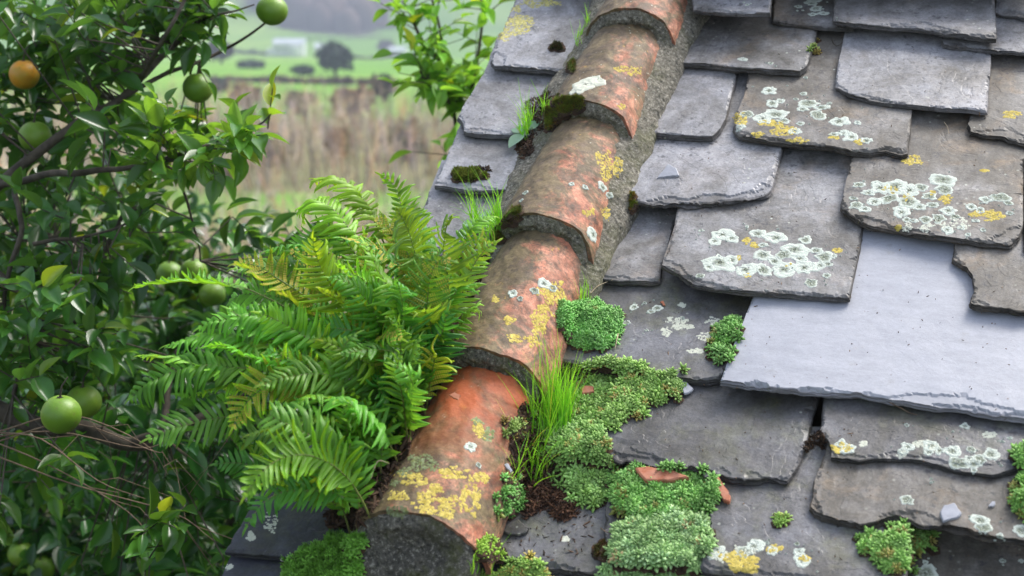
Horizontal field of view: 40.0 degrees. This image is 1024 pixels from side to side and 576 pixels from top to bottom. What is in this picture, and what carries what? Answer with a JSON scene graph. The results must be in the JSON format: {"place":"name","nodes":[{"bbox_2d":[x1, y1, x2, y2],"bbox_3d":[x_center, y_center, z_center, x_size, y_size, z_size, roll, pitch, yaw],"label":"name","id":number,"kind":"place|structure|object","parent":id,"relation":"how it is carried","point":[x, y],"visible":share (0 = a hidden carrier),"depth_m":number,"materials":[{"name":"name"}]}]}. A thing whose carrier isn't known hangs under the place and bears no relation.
{"place":"outdoors","nodes":[
{"label":"outdoors","id":0,"kind":"place"},
{"bbox_2d":[0,0,514,543],"bbox_3d":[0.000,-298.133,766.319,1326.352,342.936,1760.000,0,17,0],"label":"ground","id":1,"kind":"structure","parent":0,"point":[260,38],"depth_m":235.06,"materials":[{"name":"plant"}]},
{"bbox_2d":[0,402,284,575],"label":"garden shrub","id":2,"kind":"object","parent":1,"relation":"on","point":[48,542],"visible":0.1,"depth_m":4.00,"materials":[{"name":"green plant"}]},
{"bbox_2d":[0,273,290,570],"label":"garden shrub","id":3,"kind":"object","parent":1,"relation":"on","point":[89,470],"visible":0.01,"depth_m":5.01,"materials":[{"name":"green plant"}]},
{"bbox_2d":[0,169,321,535],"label":"garden shrub","id":4,"kind":"object","parent":1,"relation":"on","point":[202,216],"visible":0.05,"depth_m":5.34,"materials":[{"name":"green plant"}]},
{"bbox_2d":[0,0,344,575],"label":"citrus tree","id":5,"kind":"object","parent":1,"relation":"on","point":[43,296],"visible":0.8,"depth_m":3.10,"materials":[{"name":"green plant"}]},
{"bbox_2d":[7,531,30,565],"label":"citrus fruit","id":6,"kind":"object","parent":5,"relation":"attached to","point":[15,549],"visible":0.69,"depth_m":3.93,"materials":[{"name":"green plant"}]},
{"bbox_2d":[9,44,39,88],"bbox_3d":[-1.135,-0.513,3.269,0.069,0.104,0.072,0,17,0],"label":"citrus fruit","id":7,"kind":"object","parent":5,"relation":"attached to","point":[24,74],"visible":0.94,"depth_m":3.25,"materials":[{"name":"orange plant"}]},
{"bbox_2d":[18,106,51,150],"bbox_3d":[-1.073,-0.358,3.160,0.073,0.104,0.072,0,17,0],"label":"citrus fruit","id":8,"kind":"object","parent":5,"relation":"attached to","point":[34,133],"visible":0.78,"depth_m":3.14,"materials":[{"name":"green plant"}]},
{"bbox_2d":[27,552,54,575],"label":"citrus fruit","id":9,"kind":"object","parent":5,"relation":"attached to","point":[46,566],"visible":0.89,"depth_m":3.94,"materials":[{"name":"green plant"}]},
{"bbox_2d":[40,377,81,433],"bbox_3d":[-0.800,0.208,2.493,0.070,0.104,0.072,0,17,0],"label":"citrus fruit","id":10,"kind":"object","parent":5,"relation":"attached to","point":[60,414],"visible":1,"depth_m":2.47,"materials":[{"name":"green plant"}]},
{"bbox_2d":[67,369,101,418],"bbox_3d":[-0.876,0.216,2.872,0.071,0.104,0.072,0,17,0],"label":"citrus fruit","id":11,"kind":"object","parent":5,"relation":"attached to","point":[88,398],"visible":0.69,"depth_m":2.85,"materials":[{"name":"green plant"}]},
{"bbox_2d":[156,250,180,285],"bbox_3d":[-0.963,-0.057,3.951,0.074,0.104,0.072,0,17,0],"label":"citrus fruit","id":12,"kind":"object","parent":5,"relation":"attached to","point":[165,269],"visible":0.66,"depth_m":3.93,"materials":[{"name":"green plant"}]},
{"bbox_2d":[179,246,207,285],"bbox_3d":[-0.796,-0.055,3.512,0.070,0.104,0.072,0,17,0],"label":"citrus fruit","id":13,"kind":"object","parent":5,"relation":"attached to","point":[193,265],"visible":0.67,"depth_m":3.49,"materials":[{"name":"green plant"}]},
{"bbox_2d":[182,61,211,102],"bbox_3d":[-0.731,-0.482,3.269,0.071,0.104,0.072,0,17,0],"label":"citrus fruit","id":14,"kind":"object","parent":5,"relation":"attached to","point":[196,88],"visible":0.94,"depth_m":3.25,"materials":[{"name":"green plant"}]},
{"bbox_2d":[199,270,225,305],"bbox_3d":[-0.843,0.001,3.952,0.074,0.104,0.073,0,17,0],"label":"citrus fruit","id":15,"kind":"object","parent":5,"relation":"attached to","point":[212,294],"visible":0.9,"depth_m":3.93,"materials":[{"name":"green plant"}]},
{"bbox_2d":[256,0,287,25],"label":"citrus fruit","id":16,"kind":"object","parent":5,"relation":"attached to","point":[271,12],"visible":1,"depth_m":3.25,"materials":[{"name":"green plant"}]},
{"bbox_2d":[0,253,352,575],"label":"garden shrub","id":17,"kind":"object","parent":1,"relation":"on","point":[229,291],"visible":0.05,"depth_m":4.36,"materials":[{"name":"green plant"}]},
{"bbox_2d":[67,248,363,558],"bbox_3d":[-1.004,1.229,5.608,1.676,2.970,1.166,0,17,0],"label":"garden shrub","id":18,"kind":"object","parent":1,"relation":"on","point":[143,339],"depth_m":5.17,"materials":[{"name":"green plant"}]},
{"bbox_2d":[208,41,234,63],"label":"round tree","id":19,"kind":"object","parent":1,"relation":"on","point":[223,56],"visible":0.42,"depth_m":329.55,"materials":[{"name":"green plant"}]},
{"bbox_2d":[0,72,475,298],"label":"bare thicket","id":20,"kind":"object","parent":1,"relation":"on","point":[316,138],"visible":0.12,"depth_m":61.11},
{"bbox_2d":[229,82,262,108],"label":"bare bush","id":21,"kind":"object","parent":1,"relation":"on","point":[249,90],"visible":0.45,"depth_m":119.26,"materials":[{"name":"brown plant"}]},
{"bbox_2d":[236,59,266,68],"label":"round tree","id":22,"kind":"object","parent":1,"relation":"on","point":[253,63],"visible":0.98,"depth_m":274.64,"materials":[{"name":"green plant"}]},
{"bbox_2d":[266,38,306,56],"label":"farmhouse","id":23,"kind":"object","parent":1,"relation":"on","point":[293,47],"visible":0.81,"depth_m":569.48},
{"bbox_2d":[204,74,370,84],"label":"hedge","id":24,"kind":"object","parent":1,"relation":"on","point":[336,79],"visible":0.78,"depth_m":183.48,"materials":[{"name":"plant"}]},
{"bbox_2d":[282,89,313,114],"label":"bare bush","id":25,"kind":"object","parent":1,"relation":"on","point":[295,96],"visible":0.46,"depth_m":113.12,"materials":[{"name":"brown plant"}]},
{"bbox_2d":[288,64,315,75],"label":"round tree","id":26,"kind":"object","parent":1,"relation":"on","point":[303,70],"visible":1,"depth_m":224.97,"materials":[{"name":"green plant"}]},
{"bbox_2d":[249,0,390,33],"bbox_3d":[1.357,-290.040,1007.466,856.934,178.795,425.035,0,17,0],"label":"hillside wood","id":27,"kind":"object","parent":1,"relation":"on","point":[348,16],"visible":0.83,"depth_m":837.18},
{"bbox_2d":[314,39,355,74],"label":"round tree","id":28,"kind":"object","parent":1,"relation":"on","point":[334,57],"visible":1,"depth_m":233.46,"materials":[{"name":"green plant"}]},
{"bbox_2d":[324,127,354,159],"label":"bare bush","id":29,"kind":"object","parent":1,"relation":"on","point":[344,145],"visible":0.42,"depth_m":69.81,"materials":[{"name":"brown plant"}]},
{"bbox_2d":[327,83,375,115],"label":"bare bush","id":30,"kind":"object","parent":1,"relation":"on","point":[359,93],"visible":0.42,"depth_m":109.35,"materials":[{"name":"brown plant"}]},
{"bbox_2d":[369,73,397,99],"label":"bare bush","id":31,"kind":"object","parent":1,"relation":"on","point":[383,84],"visible":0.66,"depth_m":132.65,"materials":[{"name":"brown plant"}]},
{"bbox_2d":[379,117,429,159],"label":"bare bush","id":32,"kind":"object","parent":1,"relation":"on","point":[404,141],"visible":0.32,"depth_m":69.55,"materials":[{"name":"brown plant"}]},
{"bbox_2d":[372,0,514,167],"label":"young citrus tree","id":33,"kind":"object","parent":1,"relation":"on","point":[442,81],"visible":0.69,"depth_m":4.04,"materials":[{"name":"green plant"}]},
{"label":"stone wall","id":34,"kind":"object","parent":1,"relation":"on","visible":0},
{"bbox_2d":[771,0,995,525],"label":"roof boarding","id":35,"kind":"object","parent":34,"relation":"on","point":[817,420],"depth_m":2.22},
{"bbox_2d":[222,556,287,575],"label":"roof slate","id":36,"kind":"object","parent":35,"relation":"on","point":[238,566],"visible":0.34,"depth_m":2.04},
{"bbox_2d":[225,447,354,559],"bbox_3d":[-0.249,0.320,2.111,0.283,0.038,0.267,6,47,19],"label":"roof slate","id":37,"kind":"object","parent":36,"relation":"on","point":[284,534],"visible":0.35,"depth_m":2.07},
{"bbox_2d":[279,529,370,575],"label":"moss cushion","id":38,"kind":"object","parent":36,"relation":"on","point":[338,553],"visible":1,"depth_m":2.00,"materials":[{"name":"green plant"}]},
{"bbox_2d":[480,564,568,575],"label":"roof slate","id":39,"kind":"object","parent":35,"relation":"on","point":[495,567],"visible":0.09,"depth_m":2.01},
{"bbox_2d":[479,550,551,575],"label":"stonecrop clump","id":40,"kind":"object","parent":39,"relation":"on","point":[529,564],"visible":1,"depth_m":1.98,"materials":[{"name":"green plant"}]},
{"bbox_2d":[494,463,607,575],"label":"roof slate","id":41,"kind":"object","parent":39,"relation":"on","point":[583,563],"visible":0.42,"depth_m":2.02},
{"bbox_2d":[474,532,507,563],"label":"stonecrop clump","id":42,"kind":"object","parent":41,"relation":"on","point":[486,551],"visible":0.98,"depth_m":1.96,"materials":[{"name":"green plant"}]},
{"bbox_2d":[492,471,528,521],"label":"stonecrop clump","id":43,"kind":"object","parent":41,"relation":"on","point":[513,496],"visible":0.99,"depth_m":2.04,"materials":[{"name":"green plant"}]},
{"bbox_2d":[504,520,528,536],"bbox_3d":[0.007,0.348,2.037,0.035,0.006,0.029,6,46,19],"label":"slate chip","id":44,"kind":"object","parent":41,"relation":"on","point":[517,528],"visible":1,"depth_m":2.03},
{"bbox_2d":[506,392,562,492],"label":"leaf litter","id":45,"kind":"object","parent":41,"relation":"on","point":[513,449],"visible":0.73,"depth_m":2.11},
{"bbox_2d":[500,414,530,441],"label":"stonecrop clump","id":46,"kind":"object","parent":45,"relation":"on","point":[514,428],"visible":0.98,"depth_m":2.09,"materials":[{"name":"green plant"}]},
{"bbox_2d":[498,373,591,487],"bbox_3d":[0.063,0.232,2.078,0.222,0.192,0.194,-4,17,-13],"label":"grass tuft","id":47,"kind":"object","parent":45,"relation":"on","point":[536,463],"visible":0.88,"depth_m":2.10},
{"bbox_2d":[498,328,596,439],"bbox_3d":[0.061,0.143,2.154,0.131,0.179,0.142,8,19,26],"label":"grass tuft","id":48,"kind":"object","parent":45,"relation":"on","point":[552,402],"visible":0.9,"depth_m":2.14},
{"bbox_2d":[498,514,593,560],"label":"leaf litter","id":49,"kind":"object","parent":41,"relation":"on","point":[564,530],"visible":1,"depth_m":2.02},
{"bbox_2d":[519,475,580,522],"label":"leaf litter","id":50,"kind":"object","parent":41,"relation":"on","point":[561,508],"visible":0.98,"depth_m":2.06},
{"bbox_2d":[530,407,615,512],"bbox_3d":[0.089,0.240,2.111,0.163,0.058,0.190,6,47,19],"label":"stonecrop clump","id":51,"kind":"object","parent":41,"relation":"on","point":[584,480],"visible":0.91,"depth_m":2.09,"materials":[{"name":"green plant"}]},
{"bbox_2d":[591,538,609,562],"bbox_3d":[0.128,0.369,1.977,0.031,0.028,0.055,-4,17,-13],"label":"moss cushion","id":52,"kind":"object","parent":41,"relation":"on","point":[598,550],"visible":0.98,"depth_m":1.98,"materials":[{"name":"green plant"}]},
{"bbox_2d":[594,504,718,575],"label":"stonecrop clump","id":53,"kind":"object","parent":39,"relation":"on","point":[676,542],"visible":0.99,"depth_m":1.95,"materials":[{"name":"green plant"}]},
{"bbox_2d":[603,458,724,518],"bbox_3d":[0.211,0.294,2.029,0.189,0.047,0.139,6,46,19],"label":"stonecrop clump","id":54,"kind":"object","parent":53,"relation":"on","point":[629,490],"visible":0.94,"depth_m":2.02,"materials":[{"name":"green plant"}]},
{"bbox_2d":[635,467,688,483],"bbox_3d":[0.216,0.274,2.039,0.082,0.012,0.027,6,46,19],"label":"tile shard","id":55,"kind":"object","parent":54,"relation":"on","point":[646,474],"visible":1,"depth_m":2.04,"materials":[{"name":"ceramic"}]},
{"bbox_2d":[350,0,710,563],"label":"mortar bed","id":56,"kind":"object","parent":35,"relation":"on","point":[636,151],"visible":0.24,"depth_m":2.56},
{"bbox_2d":[322,249,493,530],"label":"leaf litter","id":57,"kind":"object","parent":56,"relation":"on","point":[331,514],"visible":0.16,"depth_m":2.05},
{"bbox_2d":[124,172,502,536],"bbox_3d":[-0.344,0.069,2.138,0.545,0.349,0.700,6,47,19],"label":"polypody fern","id":58,"kind":"object","parent":57,"relation":"on","point":[394,372],"visible":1,"depth_m":2.08,"materials":[{"name":"green plant"}]},
{"bbox_2d":[355,365,529,575],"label":"ridge tile","id":59,"kind":"object","parent":56,"relation":"on","point":[433,514],"visible":0.83,"depth_m":1.99,"materials":[{"name":"ceramic"}]},
{"bbox_2d":[448,163,511,246],"bbox_3d":[-0.048,-0.152,2.436,0.107,0.161,0.204,-6,18,-18],"label":"grass tuft","id":60,"kind":"object","parent":56,"relation":"on","point":[496,210],"visible":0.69,"depth_m":2.41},
{"bbox_2d":[438,230,581,411],"bbox_3d":[0.002,0.037,2.282,0.202,0.129,0.385,6,47,19],"label":"ridge tile","id":61,"kind":"object","parent":56,"relation":"on","point":[531,278],"visible":0.72,"depth_m":2.23,"materials":[{"name":"ceramic"}]},
{"bbox_2d":[514,90,553,159],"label":"leaf litter","id":62,"kind":"object","parent":56,"relation":"on","point":[523,150],"visible":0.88,"depth_m":2.64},
{"bbox_2d":[490,116,622,268],"bbox_3d":[0.091,-0.174,2.481,0.196,0.126,0.398,6,47,19],"label":"ridge tile","id":63,"kind":"object","parent":56,"relation":"on","point":[562,191],"visible":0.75,"depth_m":2.43,"materials":[{"name":"ceramic"}]},
{"bbox_2d":[490,204,523,244],"bbox_3d":[-0.006,-0.110,2.391,0.071,0.077,0.040,9,19,27],"label":"moss cushion","id":64,"kind":"object","parent":63,"relation":"attached to","point":[513,218],"visible":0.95,"depth_m":2.37,"materials":[{"name":"green plant"}]},
{"bbox_2d":[541,24,659,140],"bbox_3d":[0.178,-0.389,2.683,0.197,0.127,0.403,6,47,19],"label":"ridge tile","id":65,"kind":"object","parent":56,"relation":"on","point":[608,78],"visible":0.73,"depth_m":2.63,"materials":[{"name":"ceramic"}]},
{"bbox_2d":[549,57,576,106],"bbox_3d":[0.105,-0.393,2.671,0.041,0.068,0.232,3,17,11],"label":"moss cushion","id":66,"kind":"object","parent":65,"relation":"on","point":[571,65],"visible":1,"depth_m":2.67,"materials":[{"name":"green plant"}]},
{"bbox_2d":[543,93,586,133],"bbox_3d":[0.080,-0.330,2.608,0.060,0.079,0.148,-9,19,-27],"label":"moss cushion","id":67,"kind":"object","parent":65,"relation":"on","point":[566,107],"visible":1,"depth_m":2.57,"materials":[{"name":"green plant"}]},
{"bbox_2d":[627,190,637,214],"bbox_3d":[0.211,-0.151,2.465,0.028,0.030,0.050,6,47,19],"label":"moss cushion","id":68,"kind":"object","parent":56,"relation":"on","point":[633,204],"visible":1,"depth_m":2.46,"materials":[{"name":"green plant"}]},
{"bbox_2d":[586,0,686,48],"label":"ridge tile","id":69,"kind":"object","parent":56,"relation":"on","point":[662,20],"visible":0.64,"depth_m":2.76,"materials":[{"name":"ceramic"}]},
{"bbox_2d":[603,206,677,285],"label":"roof slate","id":70,"kind":"object","parent":35,"relation":"on","point":[638,255],"visible":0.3,"depth_m":2.41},
{"bbox_2d":[604,464,703,575],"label":"roof slate","id":71,"kind":"object","parent":35,"relation":"on","point":[609,519],"visible":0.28,"depth_m":2.02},
{"bbox_2d":[692,0,771,16],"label":"roof slate","id":72,"kind":"object","parent":35,"relation":"on","point":[739,8],"visible":1,"depth_m":2.78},
{"bbox_2d":[700,427,907,575],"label":"roof slate","id":73,"kind":"object","parent":35,"relation":"on","point":[756,546],"visible":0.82,"depth_m":1.93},
{"bbox_2d":[604,384,820,484],"bbox_3d":[0.297,0.187,2.131,0.318,0.039,0.273,6,47,19],"label":"roof slate","id":74,"kind":"object","parent":73,"relation":"on","point":[722,416],"visible":0.64,"depth_m":2.08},
{"bbox_2d":[571,353,689,433],"bbox_3d":[0.171,0.167,2.166,0.196,0.056,0.156,6,47,19],"label":"stonecrop clump","id":75,"kind":"object","parent":74,"relation":"on","point":[630,388],"visible":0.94,"depth_m":2.17,"materials":[{"name":"green plant"}]},
{"bbox_2d":[562,270,751,385],"bbox_3d":[0.221,0.040,2.311,0.337,0.048,0.309,6,47,19],"label":"roof slate","id":76,"kind":"object","parent":74,"relation":"on","point":[681,336],"visible":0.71,"depth_m":2.27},
{"bbox_2d":[555,296,626,353],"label":"stonecrop clump","id":77,"kind":"object","parent":76,"relation":"on","point":[585,325],"visible":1,"depth_m":2.26,"materials":[{"name":"green plant"}]},
{"bbox_2d":[703,337,738,365],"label":"stonecrop clump","id":78,"kind":"object","parent":76,"relation":"on","point":[719,353],"visible":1,"depth_m":2.18,"materials":[{"name":"green plant"}]},
{"bbox_2d":[709,314,745,345],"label":"stonecrop clump","id":79,"kind":"object","parent":76,"relation":"on","point":[729,330],"visible":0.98,"depth_m":2.22,"materials":[{"name":"green plant"}]},
{"bbox_2d":[771,511,793,528],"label":"stonecrop clump","id":80,"kind":"object","parent":73,"relation":"on","point":[780,520],"visible":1,"depth_m":1.95,"materials":[{"name":"green plant"}]},
{"bbox_2d":[802,428,827,452],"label":"leaf litter","id":81,"kind":"object","parent":73,"relation":"on","point":[817,435],"visible":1,"depth_m":2.05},
{"bbox_2d":[642,31,1009,565],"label":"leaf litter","id":82,"kind":"object","parent":73,"relation":"on","point":[851,343],"visible":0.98,"depth_m":2.16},
{"bbox_2d":[851,517,941,575],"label":"stonecrop clump","id":83,"kind":"object","parent":73,"relation":"on","point":[892,547],"visible":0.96,"depth_m":1.89,"materials":[{"name":"green plant"}]},
{"bbox_2d":[809,445,1023,546],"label":"roof slate","id":84,"kind":"object","parent":73,"relation":"on","point":[842,492],"visible":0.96,"depth_m":1.94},
{"bbox_2d":[819,398,1023,478],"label":"roof slate","id":85,"kind":"object","parent":84,"relation":"on","point":[882,433],"visible":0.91,"depth_m":2.00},
{"bbox_2d":[720,228,1023,423],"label":"roof slate","id":86,"kind":"object","parent":85,"relation":"on","point":[933,366],"visible":0.73,"depth_m":2.14,"materials":[{"name":"stone"}]},
{"bbox_2d":[661,148,863,302],"bbox_3d":[0.438,-0.139,2.428,0.352,0.062,0.478,6,46,19],"label":"roof slate","id":87,"kind":"object","parent":86,"relation":"on","point":[727,249],"visible":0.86,"depth_m":2.34,"materials":[{"name":"stone"}]},
{"bbox_2d":[632,73,784,209],"bbox_3d":[0.369,-0.288,2.610,0.294,0.064,0.490,6,47,19],"label":"roof slate","id":88,"kind":"object","parent":87,"relation":"on","point":[731,170],"visible":0.46,"depth_m":2.50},
{"bbox_2d":[657,164,679,178],"bbox_3d":[0.281,-0.207,2.507,0.039,0.007,0.038,6,47,19],"label":"slate chip","id":89,"kind":"object","parent":88,"relation":"on","point":[669,171],"visible":1,"depth_m":2.50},
{"bbox_2d":[655,68,738,141],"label":"roof slate","id":90,"kind":"object","parent":88,"relation":"on","point":[688,115],"visible":0.43,"depth_m":2.65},
{"bbox_2d":[951,231,1023,315],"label":"roof slate","id":91,"kind":"object","parent":86,"relation":"on","point":[1004,268],"visible":0.74,"depth_m":2.19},
{"bbox_2d":[1023,162,1023,251],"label":"roof slate","id":92,"kind":"object","parent":91,"relation":"on","point":[1023,206],"visible":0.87,"depth_m":2.31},
{"bbox_2d":[967,54,1023,147],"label":"roof slate","id":93,"kind":"object","parent":92,"relation":"on","point":[1003,120],"visible":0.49,"depth_m":2.51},
{"bbox_2d":[941,16,1023,55],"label":"roof slate","id":94,"kind":"object","parent":93,"relation":"on","point":[1010,37],"visible":0.61,"depth_m":2.65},
{"bbox_2d":[832,0,996,42],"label":"roof slate","id":95,"kind":"object","parent":94,"relation":"on","point":[972,20],"visible":1,"depth_m":2.71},
{"bbox_2d":[996,0,1023,20],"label":"roof slate","id":96,"kind":"object","parent":94,"relation":"on","point":[1009,9],"visible":0.93,"depth_m":2.71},
{"bbox_2d":[1007,440,1023,470],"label":"stonecrop clump","id":97,"kind":"object","parent":85,"relation":"on","point":[1016,454],"visible":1,"depth_m":1.94,"materials":[{"name":"green plant"}]},
{"bbox_2d":[940,503,961,522],"bbox_3d":[0.594,0.304,1.903,0.028,0.004,0.035,6,46,20],"label":"slate chip","id":98,"kind":"object","parent":84,"relation":"on","point":[952,511],"visible":1,"depth_m":1.90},
{"bbox_2d":[1006,470,1023,522],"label":"stonecrop clump","id":99,"kind":"object","parent":84,"relation":"on","point":[1015,497],"visible":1,"depth_m":1.90,"materials":[{"name":"green plant"}]},
{"bbox_2d":[772,0,853,31],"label":"roof slate","id":100,"kind":"object","parent":35,"relation":"on","point":[811,14],"visible":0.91,"depth_m":2.81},
{"bbox_2d":[835,29,991,114],"bbox_3d":[0.762,-0.437,2.665,0.293,0.048,0.367,6,46,19],"label":"roof slate","id":101,"kind":"object","parent":35,"relation":"on","point":[895,69],"visible":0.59,"depth_m":2.61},
{"bbox_2d":[840,109,1023,248],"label":"roof slate","id":102,"kind":"object","parent":35,"relation":"on","point":[938,176],"visible":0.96,"depth_m":2.37,"materials":[{"name":"stone"}]},
{"bbox_2d":[732,30,912,158],"bbox_3d":[0.595,-0.382,2.651,0.345,0.060,0.451,6,46,19],"label":"roof slate","id":103,"kind":"object","parent":102,"relation":"on","point":[809,103],"visible":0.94,"depth_m":2.56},
{"bbox_2d":[683,2,818,76],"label":"roof slate","id":104,"kind":"object","parent":103,"relation":"on","point":[740,44],"visible":0.73,"depth_m":2.76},
{"label":"roof slate","id":105,"kind":"object","parent":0,"visible":0},
{"bbox_2d":[417,160,498,258],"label":"roof slate","id":106,"kind":"object","parent":105,"relation":"on","point":[439,205],"visible":0.12,"depth_m":2.55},
{"bbox_2d":[435,125,521,194],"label":"roof slate","id":107,"kind":"object","parent":106,"relation":"on","point":[498,157],"visible":0.38,"depth_m":2.62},
{"bbox_2d":[450,165,489,183],"bbox_3d":[-0.079,-0.211,2.584,0.082,0.021,0.054,6,47,19],"label":"moss cushion","id":108,"kind":"object","parent":107,"relation":"on","point":[463,173],"visible":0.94,"depth_m":2.58,"materials":[{"name":"green plant"}]},
{"bbox_2d":[457,34,553,139],"bbox_3d":[0.035,-0.404,2.801,0.267,0.052,0.385,6,47,19],"label":"roof slate","id":109,"kind":"object","parent":107,"relation":"on","point":[489,110],"visible":0.49,"depth_m":2.75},
{"bbox_2d":[490,0,590,74],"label":"roof slate","id":110,"kind":"object","parent":109,"relation":"on","point":[532,30],"visible":0.81,"depth_m":2.90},
{"bbox_2d":[508,120,541,147],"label":"broadleaf seedling","id":111,"kind":"object","parent":107,"relation":"on","point":[514,139],"visible":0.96,"depth_m":2.65,"materials":[{"name":"green plant"}]},
{"bbox_2d":[508,80,549,139],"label":"grass tuft","id":112,"kind":"object","parent":107,"relation":"on","point":[527,125],"visible":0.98,"depth_m":2.65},
{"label":"roof slate","id":113,"kind":"object","parent":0,"visible":0},
{"bbox_2d":[908,531,1023,575],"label":"roof slate","id":114,"kind":"object","parent":113,"relation":"on","point":[953,558],"visible":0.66,"depth_m":1.91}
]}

